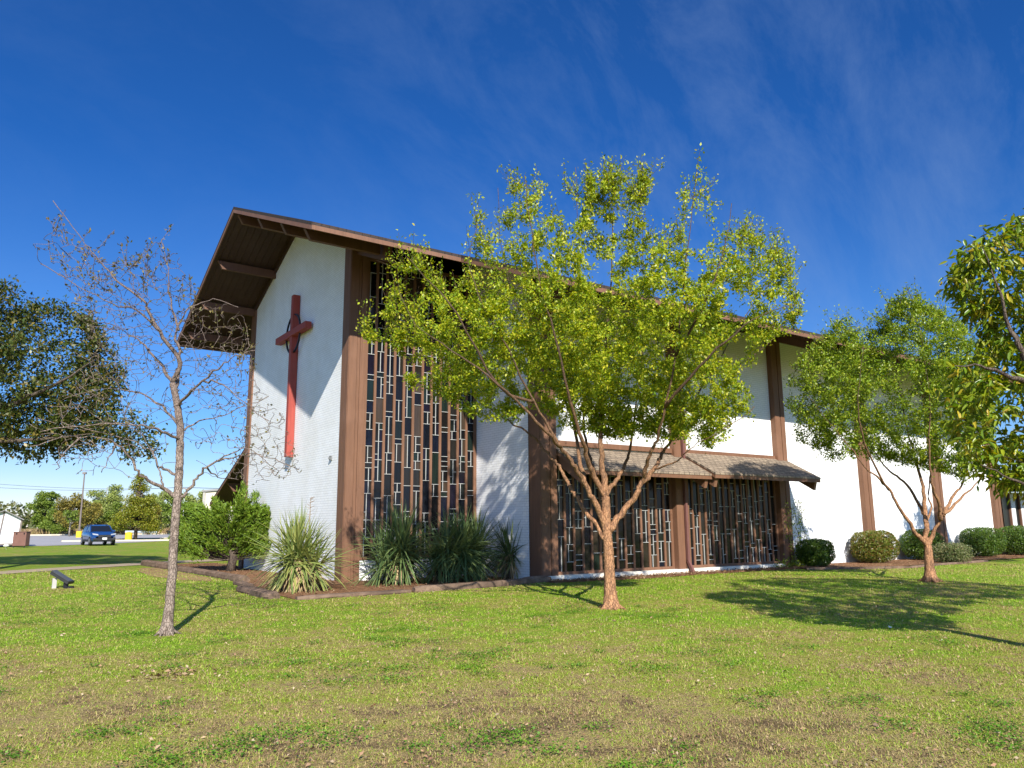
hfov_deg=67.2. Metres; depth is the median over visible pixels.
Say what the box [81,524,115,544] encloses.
parked car
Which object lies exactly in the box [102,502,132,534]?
broad tree
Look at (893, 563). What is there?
shrub bed
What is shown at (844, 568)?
edging timber
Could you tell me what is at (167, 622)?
bare tree
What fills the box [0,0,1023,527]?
sky
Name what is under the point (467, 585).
edging timber
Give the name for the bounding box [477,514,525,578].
yucca
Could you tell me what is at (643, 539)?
lower window
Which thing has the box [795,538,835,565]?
shrub
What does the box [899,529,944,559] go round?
shrub
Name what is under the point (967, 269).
broadleaf tree
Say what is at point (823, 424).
elm tree
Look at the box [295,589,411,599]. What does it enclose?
edging timber
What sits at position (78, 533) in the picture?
pole base
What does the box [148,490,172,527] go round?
tall tree
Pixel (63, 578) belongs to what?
floodlight
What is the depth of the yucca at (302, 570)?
17.51 m
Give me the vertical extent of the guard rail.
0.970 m
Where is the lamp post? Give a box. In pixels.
[78,472,86,530]
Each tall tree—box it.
[84,484,124,524]
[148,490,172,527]
[182,489,203,520]
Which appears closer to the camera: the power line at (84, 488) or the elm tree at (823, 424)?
the elm tree at (823, 424)
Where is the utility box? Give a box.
[12,531,30,547]
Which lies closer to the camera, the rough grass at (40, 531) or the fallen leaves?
the fallen leaves
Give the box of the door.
[1002,492,1012,552]
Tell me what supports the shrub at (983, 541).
on the shrub bed at (893, 563)
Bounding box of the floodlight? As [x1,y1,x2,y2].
[50,570,74,588]
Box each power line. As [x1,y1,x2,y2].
[3,484,218,488]
[12,487,214,489]
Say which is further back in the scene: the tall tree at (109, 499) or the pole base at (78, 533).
the tall tree at (109, 499)
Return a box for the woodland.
[0,500,170,529]
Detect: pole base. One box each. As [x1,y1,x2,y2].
[76,531,81,536]
[125,532,132,539]
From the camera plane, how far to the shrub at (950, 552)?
26.64 m
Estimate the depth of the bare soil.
23.32 m
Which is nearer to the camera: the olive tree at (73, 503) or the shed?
the shed
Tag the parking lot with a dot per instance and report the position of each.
(46, 540)
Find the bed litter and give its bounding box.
[177,553,1023,595]
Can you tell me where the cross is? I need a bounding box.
[275,295,311,456]
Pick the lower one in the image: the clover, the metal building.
the clover
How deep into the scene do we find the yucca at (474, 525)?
20.22 m
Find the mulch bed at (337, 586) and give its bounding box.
[177,563,515,598]
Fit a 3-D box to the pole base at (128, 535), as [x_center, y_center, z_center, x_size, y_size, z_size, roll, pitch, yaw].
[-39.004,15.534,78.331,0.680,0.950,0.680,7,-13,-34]
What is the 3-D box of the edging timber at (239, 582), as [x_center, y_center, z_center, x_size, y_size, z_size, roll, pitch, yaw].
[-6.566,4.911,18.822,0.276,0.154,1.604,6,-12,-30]
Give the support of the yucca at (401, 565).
on the mulch bed at (337, 586)
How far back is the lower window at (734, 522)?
24.35 m
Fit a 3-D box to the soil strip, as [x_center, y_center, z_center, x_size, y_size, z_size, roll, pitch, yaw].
[5.170,5.415,21.944,10.250,0.007,1.150,7,-13,-34]
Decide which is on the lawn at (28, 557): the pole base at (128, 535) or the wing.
the wing
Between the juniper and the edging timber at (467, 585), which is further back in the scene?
the juniper
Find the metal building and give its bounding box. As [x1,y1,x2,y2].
[202,489,232,520]
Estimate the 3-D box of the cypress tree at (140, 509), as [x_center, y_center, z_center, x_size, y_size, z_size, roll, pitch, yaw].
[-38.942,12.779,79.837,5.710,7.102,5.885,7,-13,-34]
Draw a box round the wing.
[1002,488,1023,552]
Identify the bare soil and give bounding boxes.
[138,568,210,580]
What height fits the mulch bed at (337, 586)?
0.059 m
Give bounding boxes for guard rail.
[125,531,156,535]
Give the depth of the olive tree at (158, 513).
126.86 m
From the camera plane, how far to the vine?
25.40 m
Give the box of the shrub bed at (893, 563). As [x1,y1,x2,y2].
[787,554,1023,567]
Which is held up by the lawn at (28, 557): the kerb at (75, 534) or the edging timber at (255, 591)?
the edging timber at (255, 591)
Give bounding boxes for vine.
[773,496,810,566]
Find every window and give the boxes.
[360,257,476,559]
[557,466,674,574]
[688,478,779,567]
[1015,493,1022,527]
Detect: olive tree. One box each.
[51,492,102,535]
[75,502,105,529]
[147,503,162,534]
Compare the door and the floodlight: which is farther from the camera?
the door
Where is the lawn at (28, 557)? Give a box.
[0,541,1023,767]
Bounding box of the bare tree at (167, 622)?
[30,201,301,635]
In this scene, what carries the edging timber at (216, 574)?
on the lawn at (28, 557)
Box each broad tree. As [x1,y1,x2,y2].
[25,491,60,533]
[37,508,68,533]
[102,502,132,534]
[159,497,194,523]
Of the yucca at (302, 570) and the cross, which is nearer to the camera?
the yucca at (302, 570)
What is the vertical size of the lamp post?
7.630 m
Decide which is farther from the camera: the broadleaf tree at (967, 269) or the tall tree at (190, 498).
the tall tree at (190, 498)
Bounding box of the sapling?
[61,510,79,535]
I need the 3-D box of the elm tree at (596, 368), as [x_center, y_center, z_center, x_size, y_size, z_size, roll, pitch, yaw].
[1.563,-0.611,14.827,9.217,9.764,5.744,-1,-10,4]
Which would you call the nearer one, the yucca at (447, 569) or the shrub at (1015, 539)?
the yucca at (447, 569)
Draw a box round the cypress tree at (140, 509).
[105,473,163,539]
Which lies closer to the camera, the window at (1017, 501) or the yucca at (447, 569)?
the yucca at (447, 569)
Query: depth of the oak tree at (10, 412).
25.97 m
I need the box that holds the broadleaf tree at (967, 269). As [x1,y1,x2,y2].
[925,208,1023,505]
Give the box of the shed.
[0,510,23,546]
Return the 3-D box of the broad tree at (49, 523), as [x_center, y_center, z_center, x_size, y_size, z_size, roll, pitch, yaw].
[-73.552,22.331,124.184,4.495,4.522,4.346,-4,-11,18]
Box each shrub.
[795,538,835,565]
[850,530,900,562]
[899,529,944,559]
[932,540,973,562]
[959,526,1006,555]
[999,525,1023,554]
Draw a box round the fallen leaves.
[0,580,1023,767]
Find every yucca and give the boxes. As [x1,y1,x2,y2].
[240,497,362,593]
[332,491,452,587]
[409,503,508,583]
[421,506,516,581]
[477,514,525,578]
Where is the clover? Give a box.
[0,596,1023,767]
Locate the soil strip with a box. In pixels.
[550,567,804,582]
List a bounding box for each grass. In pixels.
[21,527,169,533]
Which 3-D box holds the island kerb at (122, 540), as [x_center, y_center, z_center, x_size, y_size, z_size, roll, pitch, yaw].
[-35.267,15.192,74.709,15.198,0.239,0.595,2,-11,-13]
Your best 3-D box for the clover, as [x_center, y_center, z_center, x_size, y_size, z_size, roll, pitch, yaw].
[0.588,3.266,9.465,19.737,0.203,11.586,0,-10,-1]
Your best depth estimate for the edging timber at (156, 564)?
27.76 m
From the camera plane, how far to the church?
22.65 m
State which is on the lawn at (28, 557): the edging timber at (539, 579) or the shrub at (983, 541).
the edging timber at (539, 579)
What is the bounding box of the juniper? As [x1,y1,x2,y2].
[167,481,271,570]
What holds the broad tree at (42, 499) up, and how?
on the lawn at (28, 557)
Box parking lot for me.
[0,534,169,545]
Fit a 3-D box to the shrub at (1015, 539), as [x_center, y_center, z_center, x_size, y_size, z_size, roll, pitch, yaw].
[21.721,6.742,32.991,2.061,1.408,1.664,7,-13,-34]
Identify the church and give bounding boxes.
[176,207,1012,581]
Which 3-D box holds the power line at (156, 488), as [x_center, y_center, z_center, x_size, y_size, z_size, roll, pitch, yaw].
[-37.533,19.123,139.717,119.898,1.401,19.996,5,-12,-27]
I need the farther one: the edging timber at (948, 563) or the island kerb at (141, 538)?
the island kerb at (141, 538)
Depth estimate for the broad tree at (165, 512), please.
123.23 m
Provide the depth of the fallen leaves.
7.79 m
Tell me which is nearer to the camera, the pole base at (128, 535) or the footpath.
the footpath
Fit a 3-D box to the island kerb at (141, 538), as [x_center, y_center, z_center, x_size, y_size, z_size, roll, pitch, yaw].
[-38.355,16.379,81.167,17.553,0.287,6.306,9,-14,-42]
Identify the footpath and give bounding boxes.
[0,559,221,573]
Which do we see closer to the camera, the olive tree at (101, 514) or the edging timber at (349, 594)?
the edging timber at (349, 594)
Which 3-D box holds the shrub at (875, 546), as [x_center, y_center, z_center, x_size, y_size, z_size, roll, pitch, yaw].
[12.850,5.812,27.300,1.934,1.296,1.391,7,-13,-34]
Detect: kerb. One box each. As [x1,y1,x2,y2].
[30,533,166,535]
[61,538,167,541]
[62,539,168,541]
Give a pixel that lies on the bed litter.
(662, 574)
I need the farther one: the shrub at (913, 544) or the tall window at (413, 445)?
the shrub at (913, 544)
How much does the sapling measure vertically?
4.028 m
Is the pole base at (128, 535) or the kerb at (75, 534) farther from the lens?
the kerb at (75, 534)
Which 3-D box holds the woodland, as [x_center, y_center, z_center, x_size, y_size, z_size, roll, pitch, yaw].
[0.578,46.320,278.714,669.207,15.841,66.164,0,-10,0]
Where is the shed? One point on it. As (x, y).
(10, 524)
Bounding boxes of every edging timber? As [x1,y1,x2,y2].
[141,560,177,569]
[177,566,249,581]
[233,580,253,585]
[236,585,279,598]
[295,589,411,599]
[412,578,534,591]
[523,576,550,582]
[805,566,910,569]
[910,560,987,567]
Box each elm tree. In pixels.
[355,143,807,609]
[781,278,1003,582]
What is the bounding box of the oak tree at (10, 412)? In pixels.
[0,274,165,466]

